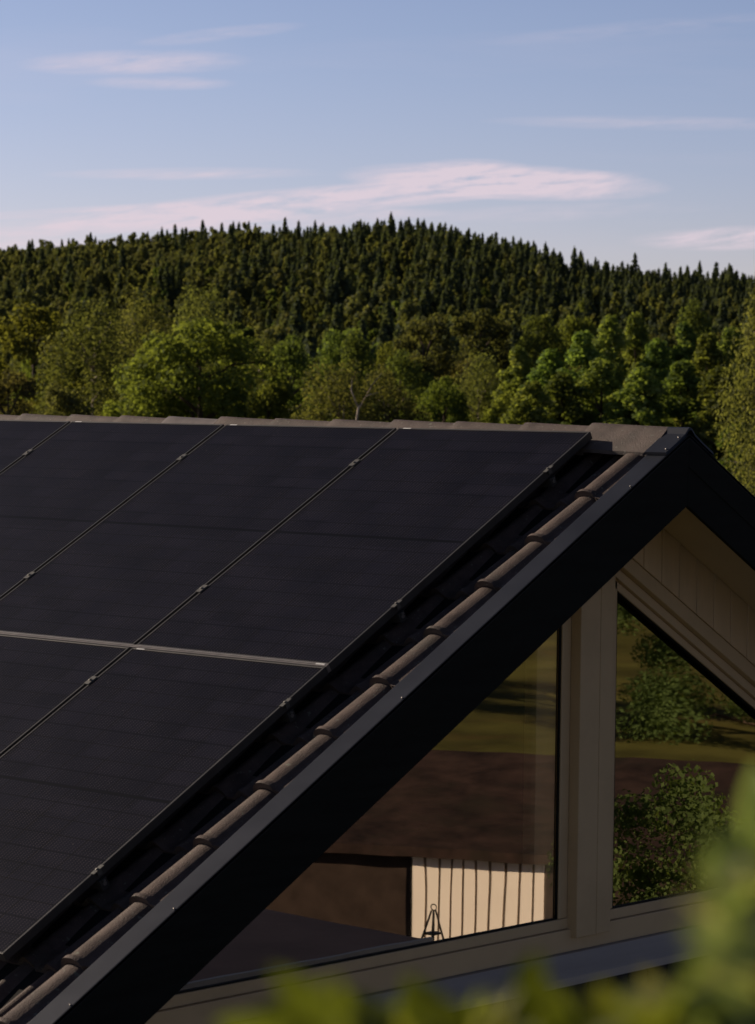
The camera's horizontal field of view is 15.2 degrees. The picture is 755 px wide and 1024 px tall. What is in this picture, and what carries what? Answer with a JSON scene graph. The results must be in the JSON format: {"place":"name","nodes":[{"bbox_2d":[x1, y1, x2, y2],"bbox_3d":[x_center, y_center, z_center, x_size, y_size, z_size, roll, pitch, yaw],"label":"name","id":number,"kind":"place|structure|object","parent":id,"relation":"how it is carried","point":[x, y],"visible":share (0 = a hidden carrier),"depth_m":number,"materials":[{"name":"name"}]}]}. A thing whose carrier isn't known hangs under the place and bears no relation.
{"place":"outdoors","nodes":[
{"label":"outdoors","id":0,"kind":"place"},
{"bbox_2d":[0,0,754,279],"label":"sky","id":1,"kind":"structure","parent":0,"point":[611,131],"materials":[{"name":"blue"}]},
{"bbox_3d":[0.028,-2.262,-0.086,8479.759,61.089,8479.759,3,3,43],"label":"ground","id":2,"kind":"structure","parent":0,"visible":0},
{"bbox_2d":[2,351,12,363],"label":"birch tree","id":3,"kind":"object","parent":2,"relation":"on","point":[7,357],"visible":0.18,"depth_m":322.83,"materials":[{"name":"green plant"}]},
{"bbox_2d":[0,369,37,415],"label":"broadleaf tree","id":4,"kind":"object","parent":2,"relation":"on","point":[22,382],"visible":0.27,"depth_m":127.83,"materials":[{"name":"green plant"}]},
{"bbox_2d":[7,355,47,403],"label":"birch tree","id":5,"kind":"object","parent":2,"relation":"on","point":[14,367],"visible":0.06,"depth_m":244.66,"materials":[{"name":"green plant"}]},
{"bbox_2d":[33,239,46,251],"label":"pine tree","id":6,"kind":"object","parent":2,"relation":"on","point":[41,242],"visible":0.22,"depth_m":631.68,"materials":[{"name":"green plant"}]},
{"bbox_2d":[5,357,83,414],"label":"broadleaf tree","id":7,"kind":"object","parent":2,"relation":"on","point":[28,369],"visible":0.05,"depth_m":210.33,"materials":[{"name":"green plant"}]},
{"bbox_2d":[0,302,114,415],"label":"broadleaf tree","id":8,"kind":"object","parent":2,"relation":"on","point":[42,322],"visible":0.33,"depth_m":169.85,"materials":[{"name":"green plant"}]},
{"bbox_2d":[37,382,94,415],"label":"broadleaf tree","id":9,"kind":"object","parent":2,"relation":"on","point":[54,394],"visible":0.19,"depth_m":129.39,"materials":[{"name":"green plant"}]},
{"bbox_2d":[62,283,73,301],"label":"broadleaf tree","id":10,"kind":"object","parent":2,"relation":"on","point":[69,285],"visible":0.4,"depth_m":449.23,"materials":[{"name":"green plant"}]},
{"bbox_2d":[74,350,98,390],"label":"broadleaf tree","id":11,"kind":"object","parent":2,"relation":"on","point":[79,362],"visible":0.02,"depth_m":220.82,"materials":[{"name":"green plant"}]},
{"bbox_2d":[32,295,150,416],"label":"birch tree","id":12,"kind":"object","parent":2,"relation":"on","point":[107,374],"visible":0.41,"depth_m":158.88,"materials":[{"name":"green plant"}]},
{"bbox_2d":[111,315,128,351],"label":"birch tree","id":13,"kind":"object","parent":2,"relation":"on","point":[120,329],"visible":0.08,"depth_m":338.25,"materials":[{"name":"green plant"}]},
{"bbox_2d":[94,283,183,415],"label":"birch tree","id":14,"kind":"object","parent":2,"relation":"on","point":[140,324],"visible":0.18,"depth_m":184.43,"materials":[{"name":"green plant"}]},
{"bbox_2d":[152,268,157,284],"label":"broadleaf tree","id":15,"kind":"object","parent":2,"relation":"on","point":[155,272],"visible":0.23,"depth_m":465.06,"materials":[{"name":"green plant"}]},
{"bbox_2d":[153,267,164,286],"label":"broadleaf tree","id":16,"kind":"object","parent":2,"relation":"on","point":[158,269],"visible":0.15,"depth_m":463.66,"materials":[{"name":"green plant"}]},
{"bbox_2d":[152,290,171,314],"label":"broadleaf tree","id":17,"kind":"object","parent":2,"relation":"on","point":[164,292],"visible":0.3,"depth_m":431.36,"materials":[{"name":"green plant"}]},
{"bbox_2d":[101,316,297,418],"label":"oak tree","id":18,"kind":"object","parent":2,"relation":"on","point":[143,384],"visible":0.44,"depth_m":149.50,"materials":[{"name":"green plant"}]},
{"bbox_2d":[167,283,241,416],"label":"birch tree","id":19,"kind":"object","parent":2,"relation":"on","point":[199,314],"visible":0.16,"depth_m":204.09,"materials":[{"name":"green plant"}]},
{"bbox_2d":[204,267,217,286],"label":"broadleaf tree","id":20,"kind":"object","parent":2,"relation":"on","point":[210,269],"visible":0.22,"depth_m":467.45,"materials":[{"name":"green plant"}]},
{"bbox_2d":[231,322,251,330],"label":"broadleaf tree","id":21,"kind":"object","parent":2,"relation":"on","point":[238,325],"visible":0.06,"depth_m":362.52,"materials":[{"name":"green plant"}]},
{"bbox_2d":[236,328,255,354],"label":"broadleaf tree","id":22,"kind":"object","parent":2,"relation":"on","point":[250,332],"visible":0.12,"depth_m":339.20,"materials":[{"name":"green plant"}]},
{"bbox_2d":[253,325,261,344],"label":"birch tree","id":23,"kind":"object","parent":2,"relation":"on","point":[254,327],"visible":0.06,"depth_m":364.69,"materials":[{"name":"green plant"}]},
{"bbox_2d":[249,343,285,389],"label":"broadleaf tree","id":24,"kind":"object","parent":2,"relation":"on","point":[262,358],"visible":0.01,"depth_m":239.93,"materials":[{"name":"green plant"}]},
{"bbox_2d":[264,321,274,330],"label":"broadleaf tree","id":25,"kind":"object","parent":2,"relation":"on","point":[268,326],"visible":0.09,"depth_m":392.77,"materials":[{"name":"green plant"}]},
{"bbox_2d":[232,334,307,411],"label":"birch tree","id":26,"kind":"object","parent":2,"relation":"on","point":[267,351],"visible":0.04,"depth_m":222.27,"materials":[{"name":"green plant"}]},
{"bbox_2d":[260,290,279,319],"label":"broadleaf tree","id":27,"kind":"object","parent":2,"relation":"on","point":[273,293],"visible":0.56,"depth_m":429.30,"materials":[{"name":"green plant"}]},
{"bbox_2d":[245,364,303,419],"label":"broadleaf tree","id":28,"kind":"object","parent":2,"relation":"on","point":[271,394],"visible":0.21,"depth_m":145.34,"materials":[{"name":"green plant"}]},
{"bbox_2d":[267,288,281,313],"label":"broadleaf tree","id":29,"kind":"object","parent":2,"relation":"on","point":[277,294],"visible":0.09,"depth_m":438.96,"materials":[{"name":"green plant"}]},
{"bbox_2d":[254,334,335,419],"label":"broadleaf tree","id":30,"kind":"object","parent":2,"relation":"on","point":[294,364],"visible":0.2,"depth_m":165.80,"materials":[{"name":"green plant"}]},
{"bbox_2d":[316,310,331,321],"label":"broadleaf tree","id":31,"kind":"object","parent":2,"relation":"on","point":[321,315],"visible":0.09,"depth_m":415.94,"materials":[{"name":"green plant"}]},
{"bbox_2d":[296,355,353,418],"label":"broadleaf tree","id":32,"kind":"object","parent":2,"relation":"on","point":[315,360],"visible":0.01,"depth_m":207.68,"materials":[{"name":"green plant"}]},
{"bbox_2d":[320,328,331,347],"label":"birch tree","id":33,"kind":"object","parent":2,"relation":"on","point":[325,332],"visible":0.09,"depth_m":361.36,"materials":[{"name":"green plant"}]},
{"bbox_2d":[284,358,384,421],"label":"birch tree","id":34,"kind":"object","parent":2,"relation":"on","point":[338,395],"visible":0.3,"depth_m":141.19,"materials":[{"name":"green plant"}]},
{"bbox_2d":[299,327,385,419],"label":"broadleaf tree","id":35,"kind":"object","parent":2,"relation":"on","point":[334,357],"visible":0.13,"depth_m":204.10,"materials":[{"name":"green plant"}]},
{"bbox_2d":[325,329,383,421],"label":"broadleaf tree","id":36,"kind":"object","parent":2,"relation":"on","point":[361,348],"visible":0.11,"depth_m":192.69,"materials":[{"name":"green plant"}]},
{"bbox_2d":[358,321,373,338],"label":"broadleaf tree","id":37,"kind":"object","parent":2,"relation":"on","point":[368,329],"visible":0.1,"depth_m":383.34,"materials":[{"name":"green plant"}]},
{"bbox_2d":[351,373,381,419],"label":"dead tree","id":38,"kind":"object","parent":2,"relation":"on","point":[358,408],"visible":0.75,"depth_m":137.78,"materials":[{"name":"grey wood"}]},
{"bbox_2d":[368,306,382,328],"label":"broadleaf tree","id":39,"kind":"object","parent":2,"relation":"on","point":[373,316],"visible":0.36,"depth_m":410.66,"materials":[{"name":"green plant"}]},
{"bbox_2d":[0,211,754,377],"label":"hillside forest","id":40,"kind":"object","parent":2,"relation":"on","point":[520,281],"visible":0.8,"depth_m":468.89,"materials":[{"name":"green plant"}]},
{"bbox_2d":[367,329,389,344],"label":"broadleaf tree","id":41,"kind":"object","parent":2,"relation":"on","point":[374,332],"visible":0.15,"depth_m":375.46,"materials":[{"name":"green plant"}]},
{"bbox_2d":[370,341,402,403],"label":"broadleaf tree","id":42,"kind":"object","parent":2,"relation":"on","point":[379,359],"visible":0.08,"depth_m":218.01,"materials":[{"name":"green plant"}]},
{"bbox_2d":[347,363,431,421],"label":"birch tree","id":43,"kind":"object","parent":2,"relation":"on","point":[388,383],"visible":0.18,"depth_m":145.58,"materials":[{"name":"green plant"}]},
{"bbox_2d":[388,301,399,329],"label":"broadleaf tree","id":44,"kind":"object","parent":2,"relation":"on","point":[396,304],"visible":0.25,"depth_m":404.44,"materials":[{"name":"green plant"}]},
{"bbox_2d":[358,349,440,421],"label":"broadleaf tree","id":45,"kind":"object","parent":2,"relation":"on","point":[405,369],"visible":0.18,"depth_m":177.41,"materials":[{"name":"green plant"}]},
{"bbox_2d":[398,372,448,421],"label":"broadleaf tree","id":46,"kind":"object","parent":2,"relation":"on","point":[437,416],"visible":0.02,"depth_m":202.17,"materials":[{"name":"green plant"}]},
{"bbox_2d":[392,312,478,419],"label":"broadleaf tree","id":47,"kind":"object","parent":2,"relation":"on","point":[436,329],"visible":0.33,"depth_m":229.54,"materials":[{"name":"green plant"}]},
{"bbox_2d":[414,376,472,422],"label":"broadleaf tree","id":48,"kind":"object","parent":2,"relation":"on","point":[453,404],"visible":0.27,"depth_m":149.42,"materials":[{"name":"green plant"}]},
{"bbox_2d":[434,357,507,420],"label":"broadleaf tree","id":49,"kind":"object","parent":2,"relation":"on","point":[459,367],"visible":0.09,"depth_m":233.66,"materials":[{"name":"green plant"}]},
{"bbox_2d":[450,347,506,422],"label":"birch tree","id":50,"kind":"object","parent":2,"relation":"on","point":[479,396],"visible":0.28,"depth_m":171.51,"materials":[{"name":"green plant"}]},
{"bbox_2d":[448,307,513,420],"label":"broadleaf tree","id":51,"kind":"object","parent":2,"relation":"on","point":[498,336],"visible":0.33,"depth_m":238.61,"materials":[{"name":"green plant"}]},
{"bbox_2d":[481,288,492,307],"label":"broadleaf tree","id":52,"kind":"object","parent":2,"relation":"on","point":[484,291],"visible":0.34,"depth_m":462.87,"materials":[{"name":"green plant"}]},
{"bbox_2d":[492,304,501,317],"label":"broadleaf tree","id":53,"kind":"object","parent":2,"relation":"on","point":[497,309],"visible":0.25,"depth_m":426.55,"materials":[{"name":"green plant"}]},
{"bbox_2d":[480,390,528,422],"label":"broadleaf tree","id":54,"kind":"object","parent":2,"relation":"on","point":[496,412],"visible":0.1,"depth_m":149.66,"materials":[{"name":"green plant"}]},
{"bbox_2d":[485,345,532,419],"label":"aspen tree","id":55,"kind":"object","parent":2,"relation":"on","point":[516,373],"visible":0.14,"depth_m":169.21,"materials":[{"name":"green plant"}]},
{"bbox_2d":[505,318,513,342],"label":"birch tree","id":56,"kind":"object","parent":2,"relation":"on","point":[510,321],"visible":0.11,"depth_m":370.18,"materials":[{"name":"green plant"}]},
{"bbox_2d":[498,380,560,424],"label":"aspen tree","id":57,"kind":"object","parent":2,"relation":"on","point":[521,408],"visible":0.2,"depth_m":143.38,"materials":[{"name":"green plant"}]},
{"bbox_2d":[519,348,570,423],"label":"aspen tree","id":58,"kind":"object","parent":2,"relation":"on","point":[549,365],"visible":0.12,"depth_m":161.35,"materials":[{"name":"green plant"}]},
{"bbox_2d":[515,313,579,372],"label":"broadleaf tree","id":59,"kind":"object","parent":2,"relation":"on","point":[547,337],"visible":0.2,"depth_m":238.69,"materials":[{"name":"green plant"}]},
{"bbox_2d":[542,371,600,425],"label":"aspen tree","id":60,"kind":"object","parent":2,"relation":"on","point":[561,406],"visible":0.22,"depth_m":147.39,"materials":[{"name":"green plant"}]},
{"bbox_2d":[568,366,579,377],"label":"birch tree","id":61,"kind":"object","parent":2,"relation":"on","point":[570,368],"depth_m":194.03,"materials":[{"name":"green plant"}]},
{"bbox_2d":[539,330,613,421],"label":"aspen tree","id":62,"kind":"object","parent":2,"relation":"on","point":[582,352],"visible":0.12,"depth_m":159.35,"materials":[{"name":"green plant"}]},
{"bbox_2d":[557,297,598,366],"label":"broadleaf tree","id":63,"kind":"object","parent":2,"relation":"on","point":[568,324],"visible":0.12,"depth_m":243.59,"materials":[{"name":"green plant"}]},
{"bbox_2d":[561,357,638,424],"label":"aspen tree","id":64,"kind":"object","parent":2,"relation":"on","point":[602,379],"visible":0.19,"depth_m":147.60,"materials":[{"name":"green plant"}]},
{"bbox_2d":[574,314,629,405],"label":"aspen tree","id":65,"kind":"object","parent":2,"relation":"on","point":[611,334],"visible":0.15,"depth_m":171.23,"materials":[{"name":"green plant"}]},
{"bbox_2d":[602,366,668,425],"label":"aspen tree","id":66,"kind":"object","parent":2,"relation":"on","point":[632,397],"visible":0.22,"depth_m":145.34,"materials":[{"name":"green plant"}]},
{"bbox_2d":[612,311,663,394],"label":"aspen tree","id":67,"kind":"object","parent":2,"relation":"on","point":[636,332],"visible":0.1,"depth_m":175.40,"materials":[{"name":"green plant"}]},
{"bbox_2d":[619,332,668,395],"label":"broadleaf tree","id":68,"kind":"object","parent":2,"relation":"on","point":[651,335],"visible":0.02,"depth_m":219.48,"materials":[{"name":"green plant"}]},
{"bbox_2d":[638,337,685,426],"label":"aspen tree","id":69,"kind":"object","parent":2,"relation":"on","point":[660,359],"visible":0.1,"depth_m":157.29,"materials":[{"name":"green plant"}]},
{"bbox_2d":[640,360,720,456],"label":"aspen tree","id":70,"kind":"object","parent":2,"relation":"on","point":[683,379],"visible":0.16,"depth_m":147.24,"materials":[{"name":"green plant"}]},
{"bbox_2d":[660,321,705,423],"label":"aspen tree","id":71,"kind":"object","parent":2,"relation":"on","point":[687,342],"visible":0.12,"depth_m":169.21,"materials":[{"name":"green plant"}]},
{"bbox_2d":[668,298,721,396],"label":"broadleaf tree","id":72,"kind":"object","parent":2,"relation":"on","point":[692,313],"visible":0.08,"depth_m":234.08,"materials":[{"name":"green plant"}]},
{"bbox_2d":[696,260,702,275],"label":"spruce tree","id":73,"kind":"object","parent":2,"relation":"on","point":[699,266],"visible":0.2,"depth_m":632.29,"materials":[{"name":"green plant"}]},
{"bbox_2d":[669,332,733,440],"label":"aspen tree","id":74,"kind":"object","parent":2,"relation":"on","point":[708,355],"visible":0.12,"depth_m":159.37,"materials":[{"name":"green plant"}]},
{"bbox_2d":[713,262,719,279],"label":"spruce tree","id":75,"kind":"object","parent":2,"relation":"on","point":[716,267],"visible":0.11,"depth_m":645.13,"materials":[{"name":"green plant"}]},
{"bbox_2d":[695,331,740,381],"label":"broadleaf tree","id":76,"kind":"object","parent":2,"relation":"on","point":[718,341],"depth_m":213.71,"materials":[{"name":"green plant"}]},
{"bbox_2d":[683,365,753,468],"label":"aspen tree","id":77,"kind":"object","parent":2,"relation":"on","point":[707,420],"visible":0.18,"depth_m":143.37,"materials":[{"name":"green plant"}]},
{"bbox_2d":[689,326,753,442],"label":"aspen tree","id":78,"kind":"object","parent":2,"relation":"on","point":[725,344],"visible":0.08,"depth_m":165.31,"materials":[{"name":"green plant"}]},
{"bbox_2d":[711,285,754,495],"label":"birch tree","id":79,"kind":"object","parent":2,"relation":"on","point":[748,468],"visible":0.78,"depth_m":111.72,"materials":[{"name":"green plant"}]},
{"bbox_2d":[712,381,754,461],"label":"aspen tree","id":80,"kind":"object","parent":2,"relation":"on","point":[717,430],"visible":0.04,"depth_m":146.37,"materials":[{"name":"green plant"}]},
{"bbox_2d":[716,423,753,482],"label":"aspen tree","id":81,"kind":"object","parent":2,"relation":"on","point":[721,462],"visible":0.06,"depth_m":125.55,"materials":[{"name":"green plant"}]},
{"label":"lawn","id":82,"kind":"structure","parent":0,"visible":0},
{"bbox_2d":[0,414,754,1023],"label":"house","id":83,"kind":"structure","parent":82,"relation":"on","point":[508,746],"depth_m":11.91,"materials":[{"name":"brown concrete"}]},
{"bbox_2d":[89,876,109,890],"bbox_3d":[-2.684,1.297,11.944,4.638,0.078,0.038,3,32,43],"label":"mounting rail","id":84,"kind":"object","parent":83,"relation":"attached to","point":[102,883],"visible":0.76,"depth_m":10.37,"materials":[{"name":"metal"}]},
{"bbox_2d":[276,708,296,722],"bbox_3d":[-2.018,0.732,12.631,4.638,0.078,0.038,3,32,43],"label":"mounting rail","id":85,"kind":"object","parent":83,"relation":"attached to","point":[289,716],"visible":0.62,"depth_m":11.05,"materials":[{"name":"metal"}]},
{"bbox_2d":[0,634,129,756],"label":"solar panel","id":86,"kind":"object","parent":85,"relation":"attached to","point":[41,680],"visible":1,"depth_m":11.98,"materials":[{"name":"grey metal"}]},
{"bbox_2d":[0,648,327,960],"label":"solar panel","id":87,"kind":"object","parent":85,"relation":"attached to","point":[106,770],"visible":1,"depth_m":11.04,"materials":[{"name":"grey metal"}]},
{"bbox_2d":[387,610,406,622],"bbox_3d":[-1.581,0.360,13.081,4.638,0.078,0.038,3,33,43],"label":"mounting rail","id":88,"kind":"object","parent":83,"relation":"attached to","point":[399,616],"visible":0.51,"depth_m":11.51,"materials":[{"name":"metal"}]},
{"bbox_2d":[145,559,754,1023],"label":"gable window","id":89,"kind":"structure","parent":83,"relation":"in","point":[558,818],"depth_m":12.39,"materials":[{"name":"clear glass"}]},
{"bbox_2d":[539,475,557,487],"bbox_3d":[-0.925,-0.197,13.758,4.638,0.078,0.038,3,32,43],"label":"mounting rail","id":90,"kind":"object","parent":83,"relation":"attached to","point":[550,481],"visible":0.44,"depth_m":12.18,"materials":[{"name":"metal"}]},
{"bbox_2d":[0,420,69,473],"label":"solar panel","id":91,"kind":"object","parent":90,"relation":"attached to","point":[18,438],"visible":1,"depth_m":14.73,"materials":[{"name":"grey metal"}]},
{"bbox_2d":[0,421,223,598],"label":"solar panel","id":92,"kind":"object","parent":90,"relation":"attached to","point":[65,487],"visible":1,"depth_m":13.88,"materials":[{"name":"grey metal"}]},
{"bbox_2d":[0,424,396,644],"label":"solar panel","id":93,"kind":"object","parent":90,"relation":"attached to","point":[137,568],"visible":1,"depth_m":12.92,"materials":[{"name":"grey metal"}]},
{"bbox_2d":[137,428,591,670],"bbox_3d":[-0.049,0.122,12.182,1.173,0.050,1.890,3,32,43],"label":"solar panel","id":94,"kind":"object","parent":90,"relation":"attached to","point":[345,565],"visible":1,"depth_m":12.12,"materials":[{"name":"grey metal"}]},
{"bbox_2d":[0,631,330,672],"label":"joint strip","id":95,"kind":"object","parent":94,"relation":"attached to","point":[327,666],"visible":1,"depth_m":11.82,"materials":[{"name":"metal"}]},
{"bbox_2d":[215,765,754,1023],"bbox_3d":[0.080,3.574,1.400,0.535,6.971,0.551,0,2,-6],"label":"tall shrub","id":96,"kind":"object","parent":82,"relation":"on","point":[717,985],"visible":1,"depth_m":1.10,"materials":[{"name":"green plant"}]}
]}

